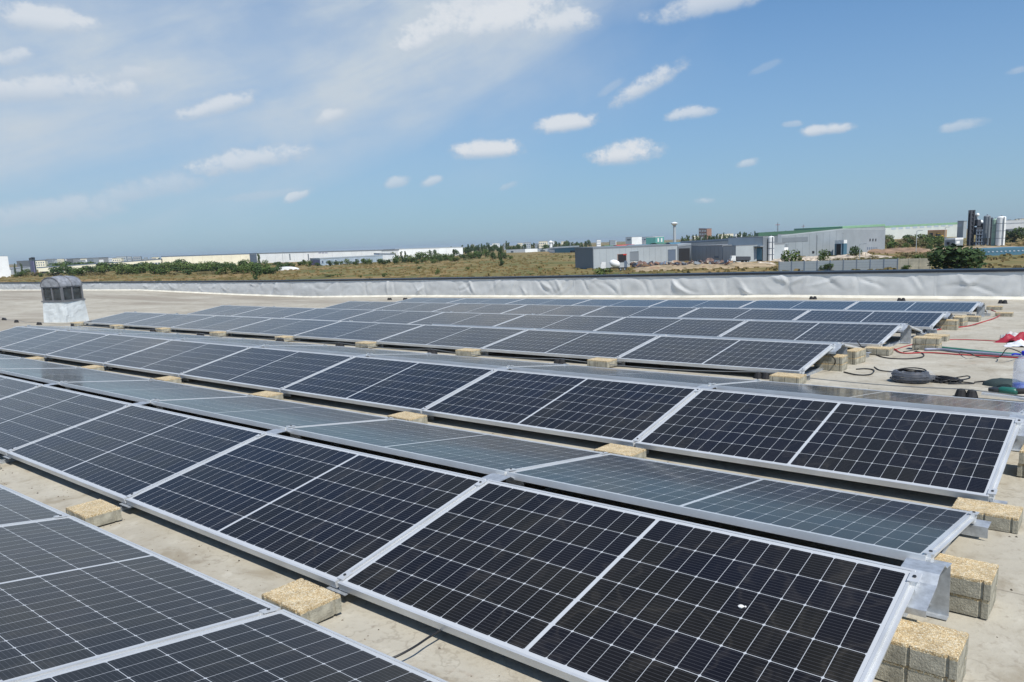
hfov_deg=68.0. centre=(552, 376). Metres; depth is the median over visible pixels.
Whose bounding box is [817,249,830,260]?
shrub
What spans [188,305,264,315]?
solar panel
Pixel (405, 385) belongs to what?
solar panel
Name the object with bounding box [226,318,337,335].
solar panel
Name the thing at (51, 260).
skyline building
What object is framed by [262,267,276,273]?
shrub
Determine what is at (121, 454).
solar panel
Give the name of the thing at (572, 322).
solar panel
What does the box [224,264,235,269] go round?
shrub
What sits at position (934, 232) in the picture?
hopper
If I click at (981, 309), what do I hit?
mounting bracket
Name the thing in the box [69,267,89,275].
shrub
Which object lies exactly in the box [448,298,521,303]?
solar panel
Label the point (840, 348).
mounting bracket
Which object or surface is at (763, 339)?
solar panel
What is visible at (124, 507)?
mounting bracket
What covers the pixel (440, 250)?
warehouse
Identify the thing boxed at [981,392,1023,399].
metal strip
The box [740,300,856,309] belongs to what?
solar panel
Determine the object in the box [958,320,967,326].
paving block
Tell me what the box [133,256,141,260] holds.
skyline building
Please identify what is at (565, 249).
warehouse
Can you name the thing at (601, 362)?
paving block
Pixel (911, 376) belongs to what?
cable coil
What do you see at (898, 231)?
warehouse
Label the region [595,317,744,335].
solar panel
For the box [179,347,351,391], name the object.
solar panel
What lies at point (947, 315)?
mounting bracket
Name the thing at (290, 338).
paving block
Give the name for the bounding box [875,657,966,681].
paving block
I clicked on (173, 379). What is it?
paving block
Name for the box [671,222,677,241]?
water tower
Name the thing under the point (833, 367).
paving block
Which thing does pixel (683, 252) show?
warehouse
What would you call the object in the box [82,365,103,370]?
paving block
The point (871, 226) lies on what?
warehouse
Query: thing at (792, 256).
shrub
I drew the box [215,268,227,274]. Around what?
shrub
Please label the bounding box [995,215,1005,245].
silo
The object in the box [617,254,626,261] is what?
door
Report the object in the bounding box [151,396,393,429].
solar panel
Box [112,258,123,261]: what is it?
skyline building
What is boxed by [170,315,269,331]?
solar panel
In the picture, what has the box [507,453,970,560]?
solar panel
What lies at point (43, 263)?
skyline building
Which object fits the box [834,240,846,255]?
entrance porch
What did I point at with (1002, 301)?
conductor holder
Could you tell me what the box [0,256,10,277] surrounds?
warehouse
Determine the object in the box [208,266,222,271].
shrub
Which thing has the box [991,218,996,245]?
silo
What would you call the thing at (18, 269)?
warehouse
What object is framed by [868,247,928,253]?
earth bank
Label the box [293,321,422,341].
solar panel
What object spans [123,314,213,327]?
solar panel
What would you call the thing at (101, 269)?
shrub
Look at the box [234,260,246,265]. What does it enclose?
shrub
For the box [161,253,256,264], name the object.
warehouse
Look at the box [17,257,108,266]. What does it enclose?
warehouse
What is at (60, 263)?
shrub
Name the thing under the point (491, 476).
mounting bracket
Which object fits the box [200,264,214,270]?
shrub
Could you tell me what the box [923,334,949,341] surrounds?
paving block
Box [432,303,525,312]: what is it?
solar panel
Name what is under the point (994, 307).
paving block
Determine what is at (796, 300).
solar panel
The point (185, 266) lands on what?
shrub
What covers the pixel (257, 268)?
shrub
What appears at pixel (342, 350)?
solar panel
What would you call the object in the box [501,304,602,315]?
solar panel
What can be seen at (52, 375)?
solar panel
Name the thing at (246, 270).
shrub
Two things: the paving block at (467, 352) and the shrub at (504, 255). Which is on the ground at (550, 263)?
the shrub at (504, 255)
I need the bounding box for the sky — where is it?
[0,0,1023,263]
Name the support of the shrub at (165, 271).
on the ground at (550, 263)
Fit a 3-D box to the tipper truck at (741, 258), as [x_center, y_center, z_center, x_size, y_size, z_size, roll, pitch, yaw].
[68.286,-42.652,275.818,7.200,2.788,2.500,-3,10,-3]
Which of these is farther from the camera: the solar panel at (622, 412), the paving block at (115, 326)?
the paving block at (115, 326)
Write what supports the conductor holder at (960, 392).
on the roof
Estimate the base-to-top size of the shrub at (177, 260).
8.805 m
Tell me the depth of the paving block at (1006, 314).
14.97 m
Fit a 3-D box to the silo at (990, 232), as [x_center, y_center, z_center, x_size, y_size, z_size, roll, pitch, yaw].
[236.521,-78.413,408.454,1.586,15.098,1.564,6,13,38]
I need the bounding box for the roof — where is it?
[0,290,1023,681]
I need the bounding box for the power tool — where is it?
[988,387,1023,394]
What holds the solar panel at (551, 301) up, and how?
on the bracket
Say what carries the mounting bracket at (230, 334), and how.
on the roof
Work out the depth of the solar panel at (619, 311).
15.26 m
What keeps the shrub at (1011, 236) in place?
on the ground at (550, 263)
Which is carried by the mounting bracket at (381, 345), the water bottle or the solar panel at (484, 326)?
the solar panel at (484, 326)
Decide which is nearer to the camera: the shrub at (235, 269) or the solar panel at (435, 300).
the solar panel at (435, 300)
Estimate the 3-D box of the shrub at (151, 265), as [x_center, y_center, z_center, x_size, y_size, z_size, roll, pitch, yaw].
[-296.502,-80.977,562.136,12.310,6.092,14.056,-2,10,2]
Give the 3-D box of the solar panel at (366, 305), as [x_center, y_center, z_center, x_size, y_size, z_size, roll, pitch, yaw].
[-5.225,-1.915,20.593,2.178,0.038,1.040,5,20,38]
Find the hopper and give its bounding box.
[928,230,946,236]
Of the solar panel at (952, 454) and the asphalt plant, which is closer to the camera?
the solar panel at (952, 454)
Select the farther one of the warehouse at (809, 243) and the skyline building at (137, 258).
the skyline building at (137, 258)
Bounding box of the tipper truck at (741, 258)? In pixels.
[729,256,750,262]
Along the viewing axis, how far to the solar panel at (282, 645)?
2.62 m
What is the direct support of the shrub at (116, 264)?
on the ground at (550, 263)
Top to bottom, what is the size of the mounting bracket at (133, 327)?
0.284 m
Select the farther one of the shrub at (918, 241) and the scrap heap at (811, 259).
the shrub at (918, 241)
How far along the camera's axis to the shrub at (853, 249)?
279.47 m
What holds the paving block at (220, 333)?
on the roof
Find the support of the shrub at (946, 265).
on the ground at (550, 263)
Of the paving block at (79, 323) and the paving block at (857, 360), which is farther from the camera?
the paving block at (79, 323)
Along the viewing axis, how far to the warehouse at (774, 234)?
647.07 m
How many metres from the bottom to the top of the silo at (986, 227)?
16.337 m
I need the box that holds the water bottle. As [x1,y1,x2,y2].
[1011,351,1023,388]
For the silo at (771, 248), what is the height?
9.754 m
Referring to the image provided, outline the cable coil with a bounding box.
[890,367,931,383]
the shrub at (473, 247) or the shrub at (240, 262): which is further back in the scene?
the shrub at (473, 247)
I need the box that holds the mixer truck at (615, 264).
[601,260,628,270]
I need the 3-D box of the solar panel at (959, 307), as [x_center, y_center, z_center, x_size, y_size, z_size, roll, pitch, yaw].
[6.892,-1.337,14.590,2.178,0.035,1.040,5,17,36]
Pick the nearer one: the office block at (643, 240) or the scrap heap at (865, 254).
the scrap heap at (865, 254)
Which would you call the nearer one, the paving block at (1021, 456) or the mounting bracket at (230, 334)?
the paving block at (1021, 456)
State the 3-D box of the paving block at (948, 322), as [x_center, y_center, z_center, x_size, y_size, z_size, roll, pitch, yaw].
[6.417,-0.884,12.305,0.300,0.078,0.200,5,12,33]
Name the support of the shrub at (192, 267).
on the ground at (550, 263)
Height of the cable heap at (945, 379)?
0.060 m
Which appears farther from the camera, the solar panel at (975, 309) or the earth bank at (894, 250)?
the earth bank at (894, 250)
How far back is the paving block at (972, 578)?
3.02 m
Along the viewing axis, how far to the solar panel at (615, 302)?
18.50 m
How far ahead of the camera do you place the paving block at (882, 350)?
9.33 m
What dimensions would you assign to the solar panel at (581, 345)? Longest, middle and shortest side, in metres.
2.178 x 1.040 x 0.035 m
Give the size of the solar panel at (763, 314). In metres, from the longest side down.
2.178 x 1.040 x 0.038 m
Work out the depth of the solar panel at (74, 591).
3.15 m
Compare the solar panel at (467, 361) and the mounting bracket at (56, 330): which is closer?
the solar panel at (467, 361)
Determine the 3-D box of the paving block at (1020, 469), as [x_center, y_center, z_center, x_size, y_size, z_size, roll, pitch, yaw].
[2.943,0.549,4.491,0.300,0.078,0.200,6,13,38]
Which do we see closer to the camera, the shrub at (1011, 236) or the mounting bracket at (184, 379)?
the mounting bracket at (184, 379)
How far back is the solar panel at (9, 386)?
8.39 m
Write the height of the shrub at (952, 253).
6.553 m
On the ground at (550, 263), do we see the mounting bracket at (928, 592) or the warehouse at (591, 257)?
the warehouse at (591, 257)
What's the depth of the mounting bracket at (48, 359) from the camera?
12.17 m
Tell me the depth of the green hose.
9.30 m
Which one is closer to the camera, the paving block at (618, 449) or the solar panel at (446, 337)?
the paving block at (618, 449)
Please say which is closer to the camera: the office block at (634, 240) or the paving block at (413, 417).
the paving block at (413, 417)
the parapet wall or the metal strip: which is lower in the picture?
the metal strip
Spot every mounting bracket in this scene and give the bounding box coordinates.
[0,328,125,353]
[0,394,251,463]
[0,607,277,681]
[34,378,153,396]
[44,332,179,360]
[53,514,67,517]
[104,337,244,369]
[120,417,391,511]
[122,313,177,328]
[170,315,226,331]
[179,344,324,381]
[226,317,283,335]
[279,352,430,396]
[289,320,352,341]
[326,452,607,595]
[374,325,422,347]
[422,363,568,419]
[478,329,533,355]
[617,334,666,364]
[633,379,760,453]
[800,342,870,379]
[865,511,990,681]
[879,323,926,346]
[923,312,953,332]
[967,302,990,316]
[987,410,1023,503]
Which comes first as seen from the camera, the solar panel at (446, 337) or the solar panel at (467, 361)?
the solar panel at (467, 361)
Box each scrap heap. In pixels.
[798,257,818,260]
[851,252,871,256]
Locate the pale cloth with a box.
[1000,331,1017,337]
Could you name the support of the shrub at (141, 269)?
on the ground at (550, 263)
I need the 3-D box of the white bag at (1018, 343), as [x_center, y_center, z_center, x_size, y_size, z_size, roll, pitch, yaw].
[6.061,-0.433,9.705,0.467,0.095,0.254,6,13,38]
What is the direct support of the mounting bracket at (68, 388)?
on the roof
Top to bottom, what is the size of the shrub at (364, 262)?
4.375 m
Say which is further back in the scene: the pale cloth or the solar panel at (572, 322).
the solar panel at (572, 322)
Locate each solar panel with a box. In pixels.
[0,326,57,346]
[0,330,106,356]
[0,354,20,358]
[0,358,81,368]
[0,368,154,384]
[0,375,42,398]
[0,385,131,455]
[0,484,70,525]
[0,516,280,681]
[6,404,265,503]
[20,609,447,681]
[27,326,121,330]
[45,334,172,365]
[59,380,252,403]
[69,329,175,334]
[83,312,165,324]
[103,340,250,376]
[120,333,239,339]
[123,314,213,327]
[125,433,485,587]
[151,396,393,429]
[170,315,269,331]
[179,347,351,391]
[183,338,318,346]
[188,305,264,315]
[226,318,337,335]
[232,307,314,317]
[263,345,425,355]
[280,356,494,413]
[284,308,372,320]
[286,419,599,474]
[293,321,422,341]
[325,301,397,309]
[338,479,915,681]
[340,310,440,323]
[367,354,563,368]
[374,302,456,310]
[376,325,525,348]
[397,298,463,302]
[409,312,523,325]
[422,369,697,446]
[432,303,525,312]
[432,324,534,329]
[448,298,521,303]
[481,329,657,358]
[495,314,621,330]
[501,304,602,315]
[507,299,588,304]
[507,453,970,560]
[508,365,754,386]
[535,328,665,335]
[574,299,665,306]
[582,306,696,316]
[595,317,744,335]
[617,336,831,373]
[631,316,751,319]
[635,388,1016,501]
[649,300,753,307]
[667,334,861,347]
[681,308,807,319]
[703,307,812,309]
[711,380,1023,416]
[720,320,899,346]
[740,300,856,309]
[752,319,919,331]
[762,300,831,300]
[795,310,943,328]
[814,309,954,318]
[846,301,977,313]
[883,301,985,311]
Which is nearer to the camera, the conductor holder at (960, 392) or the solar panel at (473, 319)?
the conductor holder at (960, 392)
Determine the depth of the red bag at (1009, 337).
10.25 m
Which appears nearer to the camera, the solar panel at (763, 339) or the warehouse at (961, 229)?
the solar panel at (763, 339)
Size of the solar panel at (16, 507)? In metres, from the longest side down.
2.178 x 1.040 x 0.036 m
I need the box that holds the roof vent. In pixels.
[40,275,88,322]
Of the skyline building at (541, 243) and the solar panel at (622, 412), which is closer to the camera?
the solar panel at (622, 412)
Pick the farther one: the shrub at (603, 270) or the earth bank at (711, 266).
the earth bank at (711, 266)
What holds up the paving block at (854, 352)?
on the paving block at (857, 360)
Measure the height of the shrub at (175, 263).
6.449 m
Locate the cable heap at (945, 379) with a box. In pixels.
[926,375,974,383]
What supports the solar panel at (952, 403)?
on the mounting bracket at (698, 389)
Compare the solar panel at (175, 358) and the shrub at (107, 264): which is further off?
the shrub at (107, 264)
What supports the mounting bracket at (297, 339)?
on the roof
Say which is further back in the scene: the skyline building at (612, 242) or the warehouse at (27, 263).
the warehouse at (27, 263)
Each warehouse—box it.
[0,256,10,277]
[9,266,29,274]
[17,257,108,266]
[38,259,162,272]
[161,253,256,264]
[257,249,398,262]
[310,255,382,265]
[374,253,394,260]
[399,247,462,257]
[506,248,537,252]
[537,248,548,251]
[549,245,578,252]
[575,244,677,268]
[677,243,690,261]
[680,239,727,258]
[692,242,785,260]
[723,244,783,261]
[728,236,767,260]
[755,228,842,242]
[778,233,843,242]
[781,228,885,256]
[794,224,884,229]
[885,222,957,238]
[957,221,966,237]
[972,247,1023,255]
[1005,220,1023,234]
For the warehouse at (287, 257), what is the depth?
824.52 m
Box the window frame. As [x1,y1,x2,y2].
[41,285,83,300]
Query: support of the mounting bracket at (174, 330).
on the roof
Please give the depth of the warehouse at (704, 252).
308.48 m
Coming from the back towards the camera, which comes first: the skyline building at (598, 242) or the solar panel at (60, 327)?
the skyline building at (598, 242)
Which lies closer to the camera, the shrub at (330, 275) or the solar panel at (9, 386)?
the solar panel at (9, 386)
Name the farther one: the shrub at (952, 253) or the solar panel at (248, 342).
the shrub at (952, 253)
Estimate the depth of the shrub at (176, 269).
463.27 m
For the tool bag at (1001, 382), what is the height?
0.075 m
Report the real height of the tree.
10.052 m
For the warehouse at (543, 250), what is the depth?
955.80 m
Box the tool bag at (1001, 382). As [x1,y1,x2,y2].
[974,378,1021,386]
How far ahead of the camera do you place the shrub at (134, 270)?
480.53 m
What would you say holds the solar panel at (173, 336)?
on the mounting bracket at (48, 359)
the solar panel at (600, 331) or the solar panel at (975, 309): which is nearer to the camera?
the solar panel at (600, 331)
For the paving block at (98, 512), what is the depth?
4.63 m
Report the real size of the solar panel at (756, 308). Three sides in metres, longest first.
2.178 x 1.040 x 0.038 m
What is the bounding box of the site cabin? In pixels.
[945,238,962,245]
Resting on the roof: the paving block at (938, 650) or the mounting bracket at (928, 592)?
the mounting bracket at (928, 592)
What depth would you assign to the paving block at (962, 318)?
12.83 m
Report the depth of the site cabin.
372.67 m
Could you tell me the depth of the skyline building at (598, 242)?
1088.07 m
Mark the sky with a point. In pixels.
(134, 128)
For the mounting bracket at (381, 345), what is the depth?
11.73 m
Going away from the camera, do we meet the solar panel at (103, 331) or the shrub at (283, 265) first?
the solar panel at (103, 331)
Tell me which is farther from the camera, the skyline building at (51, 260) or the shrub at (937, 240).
the skyline building at (51, 260)
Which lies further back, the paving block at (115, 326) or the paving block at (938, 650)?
the paving block at (115, 326)
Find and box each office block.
[626,237,641,244]
[642,236,660,243]
[646,237,663,244]
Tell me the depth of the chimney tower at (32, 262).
581.74 m
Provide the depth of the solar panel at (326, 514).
4.31 m
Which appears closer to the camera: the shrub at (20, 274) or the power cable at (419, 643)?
the power cable at (419, 643)
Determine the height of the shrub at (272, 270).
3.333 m
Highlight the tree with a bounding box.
[499,245,502,260]
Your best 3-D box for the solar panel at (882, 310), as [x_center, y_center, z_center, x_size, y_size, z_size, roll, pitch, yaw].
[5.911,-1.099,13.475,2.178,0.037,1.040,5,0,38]
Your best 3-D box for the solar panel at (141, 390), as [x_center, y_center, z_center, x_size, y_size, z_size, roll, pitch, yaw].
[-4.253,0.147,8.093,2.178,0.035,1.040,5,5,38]
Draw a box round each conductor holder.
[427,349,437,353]
[553,359,565,363]
[754,372,769,378]
[954,388,977,397]
[998,300,1007,303]
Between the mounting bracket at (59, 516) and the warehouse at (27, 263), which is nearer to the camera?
the mounting bracket at (59, 516)
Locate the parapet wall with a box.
[0,268,1023,299]
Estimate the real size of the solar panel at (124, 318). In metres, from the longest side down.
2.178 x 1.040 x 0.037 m
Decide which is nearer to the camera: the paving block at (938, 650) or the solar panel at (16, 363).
the paving block at (938, 650)
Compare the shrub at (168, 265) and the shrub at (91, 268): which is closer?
the shrub at (168, 265)
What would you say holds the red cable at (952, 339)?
on the roof
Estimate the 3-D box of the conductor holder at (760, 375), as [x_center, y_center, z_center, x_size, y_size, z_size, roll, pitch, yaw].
[2.174,-0.015,7.842,0.188,0.070,0.099,6,13,38]
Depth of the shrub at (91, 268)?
598.00 m
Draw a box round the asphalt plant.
[966,210,986,245]
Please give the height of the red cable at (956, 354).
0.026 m
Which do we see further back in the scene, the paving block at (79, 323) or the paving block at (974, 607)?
the paving block at (79, 323)
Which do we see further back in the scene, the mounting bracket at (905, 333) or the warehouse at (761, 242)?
the warehouse at (761, 242)
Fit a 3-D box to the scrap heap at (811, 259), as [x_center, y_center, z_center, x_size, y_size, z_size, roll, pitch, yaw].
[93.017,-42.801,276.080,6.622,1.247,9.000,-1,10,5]
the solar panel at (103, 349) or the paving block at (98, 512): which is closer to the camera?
the paving block at (98, 512)
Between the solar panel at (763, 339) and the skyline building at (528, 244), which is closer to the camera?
the solar panel at (763, 339)
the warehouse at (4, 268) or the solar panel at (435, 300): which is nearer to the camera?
the solar panel at (435, 300)
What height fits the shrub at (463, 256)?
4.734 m
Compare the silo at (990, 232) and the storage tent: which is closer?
the silo at (990, 232)
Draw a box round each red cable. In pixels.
[894,339,992,349]
[894,348,1023,357]
[937,310,999,329]
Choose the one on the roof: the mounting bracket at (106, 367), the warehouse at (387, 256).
the mounting bracket at (106, 367)
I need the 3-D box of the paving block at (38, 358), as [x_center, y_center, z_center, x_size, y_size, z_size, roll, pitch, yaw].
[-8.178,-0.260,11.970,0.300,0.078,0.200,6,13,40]
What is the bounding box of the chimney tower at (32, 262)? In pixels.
[29,257,36,273]
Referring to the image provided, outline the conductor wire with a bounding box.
[0,317,1023,396]
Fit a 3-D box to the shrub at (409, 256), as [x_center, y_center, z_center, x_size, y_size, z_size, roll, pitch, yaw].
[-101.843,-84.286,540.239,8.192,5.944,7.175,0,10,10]
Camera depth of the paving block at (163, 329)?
15.62 m
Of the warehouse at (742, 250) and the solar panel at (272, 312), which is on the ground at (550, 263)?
the warehouse at (742, 250)
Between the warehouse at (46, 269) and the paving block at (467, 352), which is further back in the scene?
the warehouse at (46, 269)
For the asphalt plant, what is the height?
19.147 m
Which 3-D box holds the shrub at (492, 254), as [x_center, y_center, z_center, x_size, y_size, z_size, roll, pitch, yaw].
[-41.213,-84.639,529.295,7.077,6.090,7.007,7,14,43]
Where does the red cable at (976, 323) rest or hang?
on the roof
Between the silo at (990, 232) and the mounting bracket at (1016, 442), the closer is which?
the mounting bracket at (1016, 442)
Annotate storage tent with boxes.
[279,267,298,269]
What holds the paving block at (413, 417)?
on the roof
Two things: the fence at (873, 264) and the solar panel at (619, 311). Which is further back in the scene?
the fence at (873, 264)
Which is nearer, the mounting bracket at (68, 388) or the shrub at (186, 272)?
the mounting bracket at (68, 388)
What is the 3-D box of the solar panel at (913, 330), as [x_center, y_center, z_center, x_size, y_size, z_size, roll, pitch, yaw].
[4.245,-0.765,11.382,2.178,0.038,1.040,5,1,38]
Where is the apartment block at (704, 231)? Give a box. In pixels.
[699,228,711,239]
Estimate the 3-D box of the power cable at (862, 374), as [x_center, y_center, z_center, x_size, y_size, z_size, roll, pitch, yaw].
[3.303,-0.054,8.114,0.294,0.025,0.496,6,13,38]
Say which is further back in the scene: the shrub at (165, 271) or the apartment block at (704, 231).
the apartment block at (704, 231)
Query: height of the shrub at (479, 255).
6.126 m
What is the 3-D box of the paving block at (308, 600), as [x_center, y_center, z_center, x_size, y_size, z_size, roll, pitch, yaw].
[-1.098,0.991,3.324,0.300,0.078,0.200,6,13,39]
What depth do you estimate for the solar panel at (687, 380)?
7.09 m
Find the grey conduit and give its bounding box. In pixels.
[924,348,1023,356]
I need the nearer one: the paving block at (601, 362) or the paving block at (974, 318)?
the paving block at (601, 362)
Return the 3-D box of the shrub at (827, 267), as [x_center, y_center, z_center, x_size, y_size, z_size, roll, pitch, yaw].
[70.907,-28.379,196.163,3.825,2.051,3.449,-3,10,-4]
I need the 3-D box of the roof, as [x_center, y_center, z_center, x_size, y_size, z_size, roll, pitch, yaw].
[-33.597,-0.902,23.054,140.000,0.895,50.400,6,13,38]
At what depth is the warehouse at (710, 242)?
346.92 m
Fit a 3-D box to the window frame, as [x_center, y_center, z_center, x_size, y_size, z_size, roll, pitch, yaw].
[-13.084,-2.240,20.270,0.660,0.358,0.660,0,10,14]
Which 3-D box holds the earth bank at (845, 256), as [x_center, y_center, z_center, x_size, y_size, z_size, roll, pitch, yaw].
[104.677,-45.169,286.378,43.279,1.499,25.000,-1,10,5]
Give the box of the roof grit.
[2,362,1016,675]
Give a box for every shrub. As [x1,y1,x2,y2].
[14,271,27,276]
[47,261,71,265]
[48,267,69,274]
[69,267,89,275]
[82,265,94,272]
[94,265,111,273]
[99,262,114,269]
[111,265,130,274]
[114,261,124,269]
[125,266,139,274]
[134,266,146,273]
[142,263,157,270]
[145,267,162,274]
[155,267,172,274]
[158,262,176,270]
[170,262,186,268]
[171,266,182,272]
[172,259,185,263]
[177,264,193,269]
[181,269,196,274]
[188,263,204,271]
[197,267,207,271]
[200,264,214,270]
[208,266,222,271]
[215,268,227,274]
[218,263,232,269]
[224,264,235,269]
[230,265,243,273]
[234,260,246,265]
[237,262,255,266]
[239,265,251,273]
[250,263,261,279]
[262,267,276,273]
[269,267,279,273]
[276,263,289,266]
[305,260,312,266]
[317,273,343,276]
[360,258,368,263]
[377,259,387,263]
[404,254,413,261]
[416,251,430,259]
[459,254,469,259]
[467,251,477,258]
[471,244,477,253]
[474,251,483,258]
[483,249,489,256]
[487,252,496,259]
[498,252,508,258]
[592,268,612,274]
[781,249,799,261]
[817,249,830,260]
[819,263,833,269]
[849,245,862,255]
[885,242,899,248]
[901,243,910,247]
[912,240,928,247]
[927,243,987,268]
[927,252,969,268]
[931,238,943,245]
[951,246,985,268]
[1005,226,1023,241]
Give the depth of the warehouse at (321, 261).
571.65 m
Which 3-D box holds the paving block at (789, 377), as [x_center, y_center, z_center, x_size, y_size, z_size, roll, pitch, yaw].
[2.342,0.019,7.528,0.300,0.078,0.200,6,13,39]
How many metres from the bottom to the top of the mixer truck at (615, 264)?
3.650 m
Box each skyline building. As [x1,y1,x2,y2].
[35,260,47,268]
[46,259,55,266]
[87,258,98,262]
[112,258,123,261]
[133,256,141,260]
[523,242,530,248]
[539,241,547,248]
[596,240,600,246]
[609,240,615,244]
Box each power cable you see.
[393,629,441,657]
[844,368,874,375]
[857,341,924,358]
[960,348,1020,357]
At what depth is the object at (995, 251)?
258.02 m
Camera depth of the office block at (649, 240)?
833.48 m
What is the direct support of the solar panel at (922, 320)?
on the bracket
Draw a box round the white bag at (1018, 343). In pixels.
[1004,339,1023,346]
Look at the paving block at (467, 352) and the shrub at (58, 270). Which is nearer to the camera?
the paving block at (467, 352)
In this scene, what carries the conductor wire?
attached to the conductor holder at (559, 361)
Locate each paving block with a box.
[27,356,44,360]
[65,499,121,525]
[70,322,83,325]
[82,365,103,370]
[109,324,124,328]
[153,376,181,383]
[155,327,171,331]
[209,331,227,336]
[250,391,283,399]
[261,578,341,622]
[275,336,294,341]
[355,341,377,347]
[387,411,427,423]
[455,348,481,356]
[587,358,617,367]
[594,443,645,458]
[769,372,806,383]
[814,362,846,371]
[815,354,847,363]
[847,348,865,357]
[847,355,865,364]
[865,346,893,354]
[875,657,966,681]
[883,616,968,680]
[912,343,941,350]
[913,336,941,344]
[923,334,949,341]
[934,553,998,600]
[936,319,958,324]
[936,325,958,329]
[949,585,996,619]
[951,497,1022,533]
[953,315,967,321]
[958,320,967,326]
[962,315,980,320]
[986,306,1002,309]
[995,312,1013,316]
[1017,463,1023,476]
[1019,444,1023,463]
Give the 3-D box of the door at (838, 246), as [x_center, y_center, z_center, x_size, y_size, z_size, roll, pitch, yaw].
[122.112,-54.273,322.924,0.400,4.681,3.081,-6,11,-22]
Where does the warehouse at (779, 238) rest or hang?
on the ground at (550, 263)
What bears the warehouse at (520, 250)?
on the ground at (550, 263)
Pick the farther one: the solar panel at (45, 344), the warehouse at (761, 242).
the warehouse at (761, 242)
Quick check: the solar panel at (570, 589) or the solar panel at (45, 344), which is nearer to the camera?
the solar panel at (570, 589)
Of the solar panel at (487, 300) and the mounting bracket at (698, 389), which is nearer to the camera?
the mounting bracket at (698, 389)
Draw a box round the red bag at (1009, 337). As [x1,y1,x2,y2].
[993,332,1023,342]
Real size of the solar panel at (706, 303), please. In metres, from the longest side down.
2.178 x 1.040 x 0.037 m
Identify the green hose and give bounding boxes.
[942,346,1020,353]
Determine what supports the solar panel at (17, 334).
on the bracket
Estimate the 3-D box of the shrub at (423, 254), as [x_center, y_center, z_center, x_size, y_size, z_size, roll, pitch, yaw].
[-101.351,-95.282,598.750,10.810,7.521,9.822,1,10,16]
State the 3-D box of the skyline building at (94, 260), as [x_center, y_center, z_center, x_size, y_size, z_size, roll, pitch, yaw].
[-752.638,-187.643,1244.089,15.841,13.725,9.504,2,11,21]
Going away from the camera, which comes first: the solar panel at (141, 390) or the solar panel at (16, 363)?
the solar panel at (141, 390)
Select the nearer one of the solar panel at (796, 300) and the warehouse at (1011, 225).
the solar panel at (796, 300)
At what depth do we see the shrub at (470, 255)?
601.66 m
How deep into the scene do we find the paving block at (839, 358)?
8.28 m
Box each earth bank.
[633,262,775,271]
[772,254,891,261]
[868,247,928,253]
[926,245,1016,251]
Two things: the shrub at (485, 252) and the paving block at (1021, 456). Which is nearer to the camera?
the paving block at (1021, 456)
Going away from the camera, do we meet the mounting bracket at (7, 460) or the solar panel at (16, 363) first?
the mounting bracket at (7, 460)
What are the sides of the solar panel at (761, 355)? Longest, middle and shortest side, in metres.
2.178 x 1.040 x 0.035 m
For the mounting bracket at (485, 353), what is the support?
on the roof
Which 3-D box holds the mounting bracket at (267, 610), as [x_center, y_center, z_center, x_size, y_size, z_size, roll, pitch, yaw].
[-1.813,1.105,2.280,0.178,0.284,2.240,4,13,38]
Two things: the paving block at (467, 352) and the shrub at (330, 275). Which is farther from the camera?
the shrub at (330, 275)
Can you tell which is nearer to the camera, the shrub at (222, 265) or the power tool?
the power tool
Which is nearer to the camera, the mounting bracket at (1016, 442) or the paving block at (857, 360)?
the mounting bracket at (1016, 442)
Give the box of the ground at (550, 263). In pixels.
[0,232,1023,281]
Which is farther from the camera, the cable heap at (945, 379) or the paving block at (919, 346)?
the paving block at (919, 346)
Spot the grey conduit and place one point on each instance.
(958, 351)
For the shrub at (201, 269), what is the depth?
478.18 m
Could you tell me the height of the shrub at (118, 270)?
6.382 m
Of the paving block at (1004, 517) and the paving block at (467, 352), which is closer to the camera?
the paving block at (1004, 517)
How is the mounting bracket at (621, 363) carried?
on the roof
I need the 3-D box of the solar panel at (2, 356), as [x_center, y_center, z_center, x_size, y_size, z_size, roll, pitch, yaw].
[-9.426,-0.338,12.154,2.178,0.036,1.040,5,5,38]
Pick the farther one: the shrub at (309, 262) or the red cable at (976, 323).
the shrub at (309, 262)
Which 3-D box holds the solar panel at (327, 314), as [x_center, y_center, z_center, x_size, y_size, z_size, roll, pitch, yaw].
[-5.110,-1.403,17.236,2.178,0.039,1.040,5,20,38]
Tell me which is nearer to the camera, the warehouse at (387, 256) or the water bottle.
the water bottle
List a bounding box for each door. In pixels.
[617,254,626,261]
[836,244,841,254]
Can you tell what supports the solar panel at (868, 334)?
on the bracket
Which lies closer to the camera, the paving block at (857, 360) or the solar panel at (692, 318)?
the paving block at (857, 360)
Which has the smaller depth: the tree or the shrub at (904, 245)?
the tree
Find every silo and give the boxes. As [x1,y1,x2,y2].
[768,235,773,260]
[982,214,990,245]
[989,218,992,244]
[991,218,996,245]
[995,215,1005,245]
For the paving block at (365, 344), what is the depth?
11.59 m
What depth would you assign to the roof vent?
20.04 m
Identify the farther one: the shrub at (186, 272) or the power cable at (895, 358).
the shrub at (186, 272)
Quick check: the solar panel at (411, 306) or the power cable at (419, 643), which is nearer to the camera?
the power cable at (419, 643)
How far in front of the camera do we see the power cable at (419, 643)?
2.91 m
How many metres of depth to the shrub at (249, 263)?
460.74 m
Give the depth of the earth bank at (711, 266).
239.17 m
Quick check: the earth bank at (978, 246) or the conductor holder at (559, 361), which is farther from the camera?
the earth bank at (978, 246)

